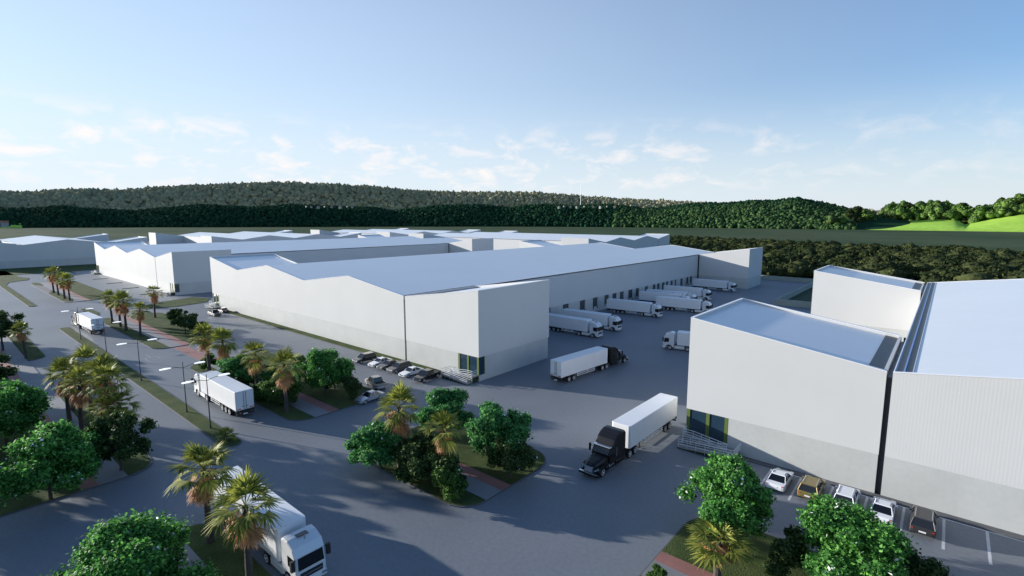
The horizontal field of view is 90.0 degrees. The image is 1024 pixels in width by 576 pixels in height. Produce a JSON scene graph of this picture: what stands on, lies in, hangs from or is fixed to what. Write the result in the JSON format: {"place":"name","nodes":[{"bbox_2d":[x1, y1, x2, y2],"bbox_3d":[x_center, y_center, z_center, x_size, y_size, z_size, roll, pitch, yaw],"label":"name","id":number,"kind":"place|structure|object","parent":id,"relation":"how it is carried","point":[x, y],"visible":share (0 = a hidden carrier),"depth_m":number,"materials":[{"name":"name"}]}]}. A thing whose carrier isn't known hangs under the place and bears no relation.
{"place":"outdoors","nodes":[
{"label":"outdoors","id":0,"kind":"place"},
{"bbox_2d":[0,337,27,362],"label":"path","id":1,"kind":"structure","parent":0,"point":[13,351],"depth_m":109.77,"materials":[{"name":"concrete"}]},
{"bbox_2d":[10,361,51,390],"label":"path","id":2,"kind":"structure","parent":0,"point":[28,372],"depth_m":93.00,"materials":[{"name":"concrete"}]},
{"bbox_2d":[0,234,147,268],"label":"warehouse","id":3,"kind":"structure","parent":0,"point":[30,251],"depth_m":308.55,"materials":[{"name":"white"}]},
{"bbox_2d":[43,389,127,484],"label":"path","id":4,"kind":"structure","parent":0,"point":[109,471],"depth_m":70.88,"materials":[{"name":"concrete"}]},
{"bbox_2d":[110,317,181,346],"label":"path","id":5,"kind":"structure","parent":0,"point":[153,335],"depth_m":125.86,"materials":[{"name":"concrete"}]},
{"bbox_2d":[149,230,361,244],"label":"warehouse","id":6,"kind":"structure","parent":0,"point":[196,237],"depth_m":434.13,"materials":[{"name":"white"}]},
{"bbox_2d":[211,363,329,416],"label":"path","id":7,"kind":"structure","parent":0,"point":[308,408],"depth_m":77.25,"materials":[{"name":"concrete"}]},
{"bbox_2d":[94,234,492,294],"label":"warehouse","id":8,"kind":"structure","parent":0,"point":[181,269],"depth_m":247.32,"materials":[{"name":"white metal"}]},
{"bbox_2d":[310,228,480,236],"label":"warehouse","id":9,"kind":"structure","parent":0,"point":[398,232],"depth_m":546.40,"materials":[{"name":"white"}]},
{"bbox_2d":[45,208,910,229],"bbox_3d":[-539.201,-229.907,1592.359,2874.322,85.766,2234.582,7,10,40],"label":"hills","id":10,"kind":"structure","parent":0,"point":[882,223],"depth_m":1655.30,"materials":[{"name":"plant"}]},
{"bbox_2d":[0,196,858,229],"bbox_3d":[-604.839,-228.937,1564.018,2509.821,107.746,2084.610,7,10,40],"label":"forest","id":11,"kind":"object","parent":10,"relation":"on","point":[61,216],"visible":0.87,"depth_m":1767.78,"materials":[{"name":"plant"}]},
{"bbox_2d":[464,474,501,499],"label":"path","id":12,"kind":"structure","parent":0,"point":[481,489],"depth_m":53.88,"materials":[{"name":"concrete"}]},
{"bbox_2d":[210,240,762,381],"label":"warehouse","id":13,"kind":"structure","parent":0,"point":[485,314],"depth_m":129.04,"materials":[{"name":"white metal"}]},
{"bbox_2d":[458,353,484,379],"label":"window","id":14,"kind":"structure","parent":13,"relation":"in","point":[465,362],"depth_m":90.76,"materials":[{"name":"blue glass"}]},
{"bbox_2d":[0,241,1023,575],"bbox_3d":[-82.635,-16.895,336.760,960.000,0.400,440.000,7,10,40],"label":"asphalt yard","id":15,"kind":"structure","parent":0,"point":[558,513],"depth_m":56.18,"materials":[{"name":"asphalt"}]},
{"bbox_2d":[0,310,27,350],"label":"broadleaf tree","id":16,"kind":"object","parent":15,"relation":"on","point":[6,324],"visible":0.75,"depth_m":109.69,"materials":[{"name":"green plant"}]},
{"bbox_2d":[0,271,35,305],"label":"grass verge","id":17,"kind":"object","parent":15,"relation":"on","point":[5,280],"depth_m":224.36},
{"bbox_2d":[7,320,32,358],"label":"palm tree","id":18,"kind":"object","parent":15,"relation":"on","point":[22,337],"visible":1,"depth_m":103.37,"materials":[{"name":"green plant"}]},
{"bbox_2d":[7,334,44,359],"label":"grass verge","id":19,"kind":"object","parent":15,"relation":"on","point":[33,351],"depth_m":112.22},
{"bbox_2d":[0,425,80,515],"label":"grass verge","id":20,"kind":"object","parent":15,"relation":"on","point":[20,502],"depth_m":52.67,"materials":[{"name":"plant"}]},
{"bbox_2d":[0,353,18,379],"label":"broadleaf tree","id":21,"kind":"object","parent":20,"relation":"on","point":[7,371],"visible":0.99,"depth_m":79.09,"materials":[{"name":"green plant"}]},
{"bbox_2d":[0,378,54,446],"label":"broadleaf tree","id":22,"kind":"object","parent":20,"relation":"on","point":[23,406],"visible":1,"depth_m":63.23,"materials":[{"name":"green plant"}]},
{"bbox_2d":[0,418,104,508],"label":"broadleaf tree","id":23,"kind":"object","parent":20,"relation":"on","point":[59,455],"visible":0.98,"depth_m":50.37,"materials":[{"name":"green plant"}]},
{"bbox_2d":[0,264,96,275],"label":"grass verge","id":24,"kind":"object","parent":15,"relation":"on","point":[33,270],"depth_m":285.90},
{"bbox_2d":[41,355,80,421],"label":"palm tree","id":25,"kind":"object","parent":15,"relation":"on","point":[58,366],"visible":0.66,"depth_m":70.91,"materials":[{"name":"green plant"}]},
{"bbox_2d":[0,386,152,516],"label":"kerb","id":26,"kind":"structure","parent":15,"relation":"on","point":[149,464],"depth_m":54.22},
{"bbox_2d":[52,365,101,429],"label":"palm tree","id":27,"kind":"object","parent":15,"relation":"on","point":[79,400],"visible":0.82,"depth_m":66.90,"materials":[{"name":"green plant"}]},
{"bbox_2d":[50,281,111,299],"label":"grass verge","id":28,"kind":"object","parent":15,"relation":"on","point":[85,291],"depth_m":199.79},
{"bbox_2d":[71,311,104,333],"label":"semi truck","id":29,"kind":"object","parent":15,"relation":"on","point":[89,318],"visible":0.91,"depth_m":127.80,"materials":[{"name":"silver metal"}]},
{"bbox_2d":[53,389,149,475],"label":"grass verge","id":30,"kind":"object","parent":15,"relation":"on","point":[132,465],"depth_m":60.29,"materials":[{"name":"plant"}]},
{"bbox_2d":[65,344,100,414],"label":"palm tree","id":31,"kind":"object","parent":30,"relation":"on","point":[85,352],"visible":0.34,"depth_m":73.13,"materials":[{"name":"green plant"}]},
{"bbox_2d":[80,390,125,419],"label":"palm tree","id":32,"kind":"object","parent":30,"relation":"on","point":[103,399],"visible":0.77,"depth_m":63.40,"materials":[{"name":"green plant"}]},
{"bbox_2d":[81,410,158,470],"bbox_3d":[-44.539,17.931,57.404,7.409,8.229,7.122,2,8,11],"label":"broadleaf tree","id":33,"kind":"object","parent":30,"relation":"on","point":[120,440],"visible":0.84,"depth_m":56.69,"materials":[{"name":"green plant"}]},
{"bbox_2d":[95,388,145,415],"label":"palm tree","id":34,"kind":"object","parent":30,"relation":"on","point":[124,394],"visible":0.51,"depth_m":65.73,"materials":[{"name":"green plant"}]},
{"bbox_2d":[77,352,127,396],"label":"palm tree","id":35,"kind":"object","parent":15,"relation":"on","point":[102,359],"visible":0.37,"depth_m":70.52,"materials":[{"name":"green plant"}]},
{"bbox_2d":[77,361,133,406],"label":"palm tree","id":36,"kind":"object","parent":15,"relation":"on","point":[109,370],"visible":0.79,"depth_m":65.58,"materials":[{"name":"green plant"}]},
{"bbox_2d":[110,289,135,329],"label":"palm tree","id":37,"kind":"object","parent":15,"relation":"on","point":[124,307],"visible":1,"depth_m":129.35,"materials":[{"name":"green plant"}]},
{"bbox_2d":[104,318,168,348],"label":"grass verge","id":38,"kind":"object","parent":15,"relation":"on","point":[132,333],"depth_m":124.68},
{"bbox_2d":[128,301,152,335],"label":"palm tree","id":39,"kind":"object","parent":15,"relation":"on","point":[139,313],"visible":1,"depth_m":122.95,"materials":[{"name":"green plant"}]},
{"bbox_2d":[60,327,240,445],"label":"grass verge","id":40,"kind":"object","parent":15,"relation":"on","point":[197,419],"depth_m":81.51,"materials":[{"name":"plant"}]},
{"bbox_2d":[59,328,241,446],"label":"kerb","id":41,"kind":"structure","parent":15,"relation":"on","point":[162,402],"depth_m":78.52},
{"bbox_2d":[127,313,222,343],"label":"grass verge","id":42,"kind":"object","parent":15,"relation":"on","point":[160,321],"depth_m":133.83,"materials":[{"name":"plant"}]},
{"bbox_2d":[143,297,209,307],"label":"grass verge","id":43,"kind":"object","parent":15,"relation":"on","point":[183,301],"depth_m":173.64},
{"bbox_2d":[187,322,217,370],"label":"palm tree","id":44,"kind":"object","parent":15,"relation":"on","point":[204,343],"visible":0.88,"depth_m":92.58,"materials":[{"name":"green plant"}]},
{"bbox_2d":[191,371,253,415],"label":"box truck","id":45,"kind":"object","parent":15,"relation":"on","point":[230,394],"visible":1,"depth_m":75.71,"materials":[{"name":"white"}]},
{"bbox_2d":[206,327,238,360],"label":"palm tree","id":46,"kind":"object","parent":15,"relation":"on","point":[224,351],"visible":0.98,"depth_m":89.56,"materials":[{"name":"green plant"}]},
{"bbox_2d":[185,524,269,575],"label":"grass verge","id":47,"kind":"object","parent":15,"relation":"on","point":[228,562],"depth_m":43.56,"materials":[{"name":"plant"}]},
{"bbox_2d":[163,439,238,543],"bbox_3d":[-26.393,17.805,43.985,5.929,9.656,5.747,2,8,16],"label":"palm tree","id":48,"kind":"object","parent":47,"relation":"on","point":[206,485],"visible":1,"depth_m":43.37,"materials":[{"name":"green plant"}]},
{"bbox_2d":[202,465,283,575],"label":"palm tree","id":49,"kind":"object","parent":47,"relation":"on","point":[247,533],"visible":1,"depth_m":38.10,"materials":[{"name":"green plant"}]},
{"bbox_2d":[233,341,270,388],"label":"palm tree","id":50,"kind":"object","parent":15,"relation":"on","point":[254,365],"visible":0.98,"depth_m":80.00,"materials":[{"name":"green plant"}]},
{"bbox_2d":[191,364,313,419],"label":"grass verge","id":51,"kind":"object","parent":15,"relation":"on","point":[293,413],"depth_m":76.79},
{"bbox_2d":[216,353,251,379],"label":"broadleaf tree","id":52,"kind":"object","parent":51,"relation":"on","point":[234,366],"visible":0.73,"depth_m":84.37,"materials":[{"name":"green plant"}]},
{"bbox_2d":[259,376,303,403],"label":"broadleaf tree","id":53,"kind":"object","parent":51,"relation":"on","point":[269,390],"visible":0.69,"depth_m":77.31,"materials":[{"name":"green plant"}]},
{"bbox_2d":[264,345,306,411],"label":"palm tree","id":54,"kind":"object","parent":51,"relation":"on","point":[284,380],"visible":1,"depth_m":74.28,"materials":[{"name":"green plant"}]},
{"bbox_2d":[212,466,330,575],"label":"box truck","id":55,"kind":"object","parent":15,"relation":"on","point":[294,545],"visible":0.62,"depth_m":40.76,"materials":[{"name":"white"}]},
{"bbox_2d":[229,352,371,408],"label":"grass verge","id":56,"kind":"object","parent":15,"relation":"on","point":[337,398],"depth_m":83.85,"materials":[{"name":"plant"}]},
{"bbox_2d":[291,346,355,393],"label":"broadleaf tree","id":57,"kind":"object","parent":56,"relation":"on","point":[324,368],"visible":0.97,"depth_m":81.74,"materials":[{"name":"green plant"}]},
{"bbox_2d":[339,375,362,399],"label":"shrub","id":58,"kind":"object","parent":56,"relation":"on","point":[352,386],"visible":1,"depth_m":79.70,"materials":[{"name":"green plant"}]},
{"bbox_2d":[226,310,443,372],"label":"grass verge","id":59,"kind":"object","parent":15,"relation":"on","point":[356,348],"depth_m":121.57,"materials":[{"name":"plant"}]},
{"bbox_2d":[354,390,384,403],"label":"sedan car","id":60,"kind":"object","parent":15,"relation":"on","point":[366,396],"visible":0.96,"depth_m":79.94,"materials":[{"name":"silver metal"}]},
{"bbox_2d":[364,451,484,505],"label":"grass verge","id":61,"kind":"object","parent":15,"relation":"on","point":[466,497],"depth_m":53.25,"materials":[{"name":"plant"}]},
{"bbox_2d":[342,417,412,469],"bbox_3d":[-15.218,18.431,58.708,7.107,6.848,8.273,5,9,33],"label":"broadleaf tree","id":62,"kind":"object","parent":61,"relation":"on","point":[375,442],"visible":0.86,"depth_m":56.54,"materials":[{"name":"green plant"}]},
{"bbox_2d":[372,379,423,467],"bbox_3d":[-12.697,15.462,58.148,5.831,10.495,6.241,1,8,9],"label":"palm tree","id":63,"kind":"object","parent":61,"relation":"on","point":[397,420],"visible":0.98,"depth_m":56.89,"materials":[{"name":"green plant"}]},
{"bbox_2d":[393,431,437,482],"bbox_3d":[-10.493,18.546,56.104,5.458,5.009,5.982,-2,8,-17],"label":"shrub","id":64,"kind":"object","parent":61,"relation":"on","point":[409,451],"visible":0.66,"depth_m":54.07,"materials":[{"name":"green plant"}]},
{"bbox_2d":[411,443,449,483],"bbox_3d":[-8.171,18.993,54.621,5.364,4.491,4.893,3,8,24],"label":"shrub","id":65,"kind":"object","parent":61,"relation":"on","point":[433,450],"visible":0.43,"depth_m":53.26,"materials":[{"name":"green plant"}]},
{"bbox_2d":[406,452,466,491],"bbox_3d":[-7.739,19.228,52.891,5.364,4.491,4.893,-7,10,-41],"label":"shrub","id":66,"kind":"object","parent":61,"relation":"on","point":[417,466],"visible":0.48,"depth_m":52.62,"materials":[{"name":"green plant"}]},
{"bbox_2d":[419,410,462,456],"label":"palm tree","id":67,"kind":"object","parent":61,"relation":"on","point":[445,444],"visible":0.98,"depth_m":53.41,"materials":[{"name":"green plant"}]},
{"bbox_2d":[431,464,468,501],"bbox_3d":[-6.690,19.718,51.723,4.107,3.826,3.975,2,8,16],"label":"shrub","id":68,"kind":"object","parent":61,"relation":"on","point":[447,480],"visible":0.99,"depth_m":51.23,"materials":[{"name":"green plant"}]},
{"bbox_2d":[413,368,441,382],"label":"pickup truck","id":69,"kind":"object","parent":15,"relation":"on","point":[423,375],"visible":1,"depth_m":90.21,"materials":[{"name":"black"}]},
{"bbox_2d":[371,426,545,506],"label":"kerb","id":70,"kind":"structure","parent":15,"relation":"on","point":[467,505],"depth_m":53.92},
{"bbox_2d":[441,366,477,385],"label":"access ramp","id":71,"kind":"structure","parent":15,"relation":"on","point":[453,376],"depth_m":90.06,"materials":[{"name":"concrete"}]},
{"bbox_2d":[409,424,544,484],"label":"grass verge","id":72,"kind":"object","parent":15,"relation":"on","point":[468,456],"depth_m":60.79,"materials":[{"name":"plant"}]},
{"bbox_2d":[411,386,475,429],"bbox_3d":[-8.624,16.690,65.068,8.273,7.815,7.107,-7,11,-42],"label":"broadleaf tree","id":73,"kind":"object","parent":72,"relation":"on","point":[452,401],"visible":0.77,"depth_m":64.10,"materials":[{"name":"green plant"}]},
{"bbox_2d":[460,400,533,465],"bbox_3d":[-1.175,17.297,58.719,7.445,8.336,8.667,-6,10,-38],"label":"broadleaf tree","id":74,"kind":"object","parent":72,"relation":"on","point":[490,425],"visible":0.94,"depth_m":57.12,"materials":[{"name":"green plant"}]},
{"bbox_2d":[480,435,538,476],"bbox_3d":[0.050,19.089,56.418,5.997,5.724,6.239,-7,10,-42],"label":"broadleaf tree","id":75,"kind":"object","parent":72,"relation":"on","point":[508,459],"visible":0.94,"depth_m":55.21,"materials":[{"name":"green plant"}]},
{"bbox_2d":[458,463,509,489],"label":"brick paving","id":76,"kind":"structure","parent":15,"relation":"on","point":[486,478],"depth_m":56.37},
{"bbox_2d":[549,313,603,337],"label":"box truck","id":77,"kind":"object","parent":15,"relation":"on","point":[580,325],"visible":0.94,"depth_m":125.60,"materials":[{"name":"white"}]},
{"bbox_2d":[550,345,627,381],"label":"semi truck","id":78,"kind":"object","parent":15,"relation":"on","point":[567,367],"visible":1,"depth_m":92.61,"materials":[{"name":"silver metal"}]},
{"bbox_2d":[562,308,622,330],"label":"box truck","id":79,"kind":"object","parent":15,"relation":"on","point":[610,322],"visible":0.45,"depth_m":131.75,"materials":[{"name":"white"}]},
{"bbox_2d":[579,393,677,477],"bbox_3d":[15.134,17.931,63.983,3.100,3.992,20.915,7,10,40],"label":"semi truck","id":80,"kind":"object","parent":15,"relation":"on","point":[619,439],"visible":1,"depth_m":61.44,"materials":[{"name":"white"}]},
{"bbox_2d":[607,298,662,317],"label":"box truck","id":81,"kind":"object","parent":15,"relation":"on","point":[642,308],"visible":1,"depth_m":151.31,"materials":[{"name":"white"}]},
{"bbox_2d":[639,291,689,303],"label":"box truck","id":82,"kind":"object","parent":15,"relation":"on","point":[648,296],"visible":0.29,"depth_m":170.16,"materials":[{"name":"white"}]},
{"bbox_2d":[662,330,689,351],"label":"box truck","id":83,"kind":"object","parent":15,"relation":"on","point":[682,342],"visible":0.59,"depth_m":110.96,"materials":[{"name":"white"}]},
{"bbox_2d":[654,551,712,575],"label":"brick paving","id":84,"kind":"structure","parent":15,"relation":"on","point":[677,564],"depth_m":42.08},
{"bbox_2d":[656,296,712,312],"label":"box truck","id":85,"kind":"object","parent":15,"relation":"on","point":[679,303],"visible":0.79,"depth_m":156.68,"materials":[{"name":"white"}]},
{"bbox_2d":[663,285,711,299],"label":"box truck","id":86,"kind":"object","parent":15,"relation":"on","point":[704,294],"visible":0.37,"depth_m":180.92,"materials":[{"name":"white"}]},
{"bbox_2d":[677,425,740,457],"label":"access ramp","id":87,"kind":"structure","parent":15,"relation":"on","point":[689,444],"depth_m":62.76,"materials":[{"name":"metal"}]},
{"bbox_2d":[692,278,736,291],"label":"box truck","id":88,"kind":"object","parent":15,"relation":"on","point":[721,285],"visible":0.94,"depth_m":203.13,"materials":[{"name":"white"}]},
{"bbox_2d":[662,518,817,575],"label":"grass verge","id":89,"kind":"object","parent":15,"relation":"on","point":[676,545],"depth_m":43.56,"materials":[{"name":"plant"}]},
{"bbox_2d":[685,515,761,575],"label":"palm tree","id":90,"kind":"object","parent":89,"relation":"on","point":[715,556],"visible":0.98,"depth_m":39.41,"materials":[{"name":"green plant"}]},
{"bbox_2d":[673,450,776,541],"bbox_3d":[18.920,18.915,44.457,8.139,8.328,9.094,-1,8,-5],"label":"broadleaf tree","id":91,"kind":"object","parent":89,"relation":"on","point":[732,490],"visible":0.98,"depth_m":43.01,"materials":[{"name":"green plant"}]},
{"bbox_2d":[762,524,809,575],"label":"shrub","id":92,"kind":"object","parent":89,"relation":"on","point":[786,553],"visible":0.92,"depth_m":39.77,"materials":[{"name":"green plant"}]},
{"bbox_2d":[794,493,920,575],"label":"broadleaf tree","id":93,"kind":"object","parent":89,"relation":"on","point":[847,539],"visible":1,"depth_m":36.83,"materials":[{"name":"green plant"}]},
{"bbox_2d":[884,545,953,575],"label":"shrub","id":94,"kind":"object","parent":89,"relation":"on","point":[917,565],"visible":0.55,"depth_m":37.43,"materials":[{"name":"green plant"}]},
{"bbox_2d":[765,468,793,491],"bbox_3d":[28.920,20.404,55.223,2.160,1.455,4.685,7,10,40],"label":"sedan car","id":95,"kind":"object","parent":15,"relation":"on","point":[778,479],"visible":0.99,"depth_m":54.19,"materials":[{"name":"white"}]},
{"bbox_2d":[787,287,812,301],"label":"basin grass","id":96,"kind":"structure","parent":15,"relation":"on","point":[806,295],"depth_m":187.59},
{"bbox_2d":[775,282,812,307],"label":"basin wall","id":97,"kind":"structure","parent":96,"relation":"on","point":[782,300],"depth_m":169.16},
{"bbox_2d":[797,475,825,498],"bbox_3d":[31.270,20.536,53.356,2.200,1.695,4.635,7,10,40],"label":"suv","id":98,"kind":"object","parent":15,"relation":"on","point":[809,484],"visible":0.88,"depth_m":52.10,"materials":[{"name":"gold metal"}]},
{"bbox_2d":[834,484,860,504],"bbox_3d":[33.593,20.802,51.397,2.200,1.695,4.635,7,10,40],"label":"suv","id":99,"kind":"object","parent":15,"relation":"on","point":[850,494],"visible":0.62,"depth_m":50.39,"materials":[{"name":"white"}]},
{"bbox_2d":[870,496,897,524],"bbox_3d":[35.813,21.193,49.411,2.160,1.455,4.685,7,10,40],"label":"sedan car","id":100,"kind":"object","parent":15,"relation":"on","point":[884,508],"visible":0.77,"depth_m":48.52,"materials":[{"name":"white"}]},
{"bbox_2d":[760,469,1023,564],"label":"road marking","id":101,"kind":"object","parent":15,"relation":"on","point":[902,521],"visible":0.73,"depth_m":48.07,"materials":[{"name":"paint"}]},
{"bbox_2d":[909,506,939,537],"bbox_3d":[38.136,21.340,47.437,2.200,1.695,4.635,7,10,40],"label":"suv","id":102,"kind":"object","parent":15,"relation":"on","point":[923,521],"visible":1,"depth_m":46.13,"materials":[{"name":"grey"}]},
{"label":"grass verge","id":103,"kind":"structure","parent":15,"relation":"on","visible":0},
{"bbox_2d":[39,508,222,575],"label":"broadleaf tree","id":104,"kind":"object","parent":103,"relation":"on","point":[128,546],"visible":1,"depth_m":35.06,"materials":[{"name":"green plant"}]},
{"bbox_2d":[0,227,1023,279],"bbox_3d":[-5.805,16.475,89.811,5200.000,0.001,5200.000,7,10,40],"label":"ground","id":105,"kind":"structure","parent":0,"point":[986,240],"depth_m":1045.47,"materials":[{"name":"plant"}]},
{"bbox_2d":[631,233,1023,284],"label":"forest","id":106,"kind":"object","parent":105,"relation":"on","point":[925,264],"visible":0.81,"depth_m":283.11,"materials":[{"name":"plant"}]},
{"bbox_2d":[0,0,1023,210],"label":"sky","id":107,"kind":"structure","parent":0,"point":[872,104],"materials":[{"name":"blue"}]},
{"bbox_2d":[126,190,928,218],"bbox_3d":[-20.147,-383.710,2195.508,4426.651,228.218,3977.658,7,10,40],"label":"hills","id":108,"kind":"structure","parent":0,"point":[249,198],"depth_m":2917.84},
{"bbox_2d":[0,181,879,214],"bbox_3d":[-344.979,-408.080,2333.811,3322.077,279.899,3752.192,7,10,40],"label":"forest","id":109,"kind":"object","parent":108,"relation":"on","point":[233,193],"visible":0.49,"depth_m":2897.22,"materials":[{"name":"plant"}]},
{"bbox_2d":[409,231,669,249],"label":"warehouse","id":110,"kind":"structure","parent":0,"point":[506,239],"depth_m":386.63,"materials":[{"name":"white"}]},
{"bbox_2d":[686,265,1023,534],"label":"warehouse","id":111,"kind":"structure","parent":0,"point":[906,390],"depth_m":56.76,"materials":[{"name":"white metal"}]},
{"bbox_2d":[686,408,728,446],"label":"window","id":112,"kind":"structure","parent":111,"relation":"in","point":[710,425],"depth_m":63.96,"materials":[{"name":"blue glass"}]},
{"bbox_2d":[741,456,1023,540],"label":"pavement","id":113,"kind":"structure","parent":0,"point":[957,519],"depth_m":50.88,"materials":[{"name":"concrete"}]},
{"bbox_2d":[871,214,1023,231],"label":"meadow","id":114,"kind":"structure","parent":0,"point":[1014,223],"depth_m":1216.82,"materials":[{"name":"plant"}]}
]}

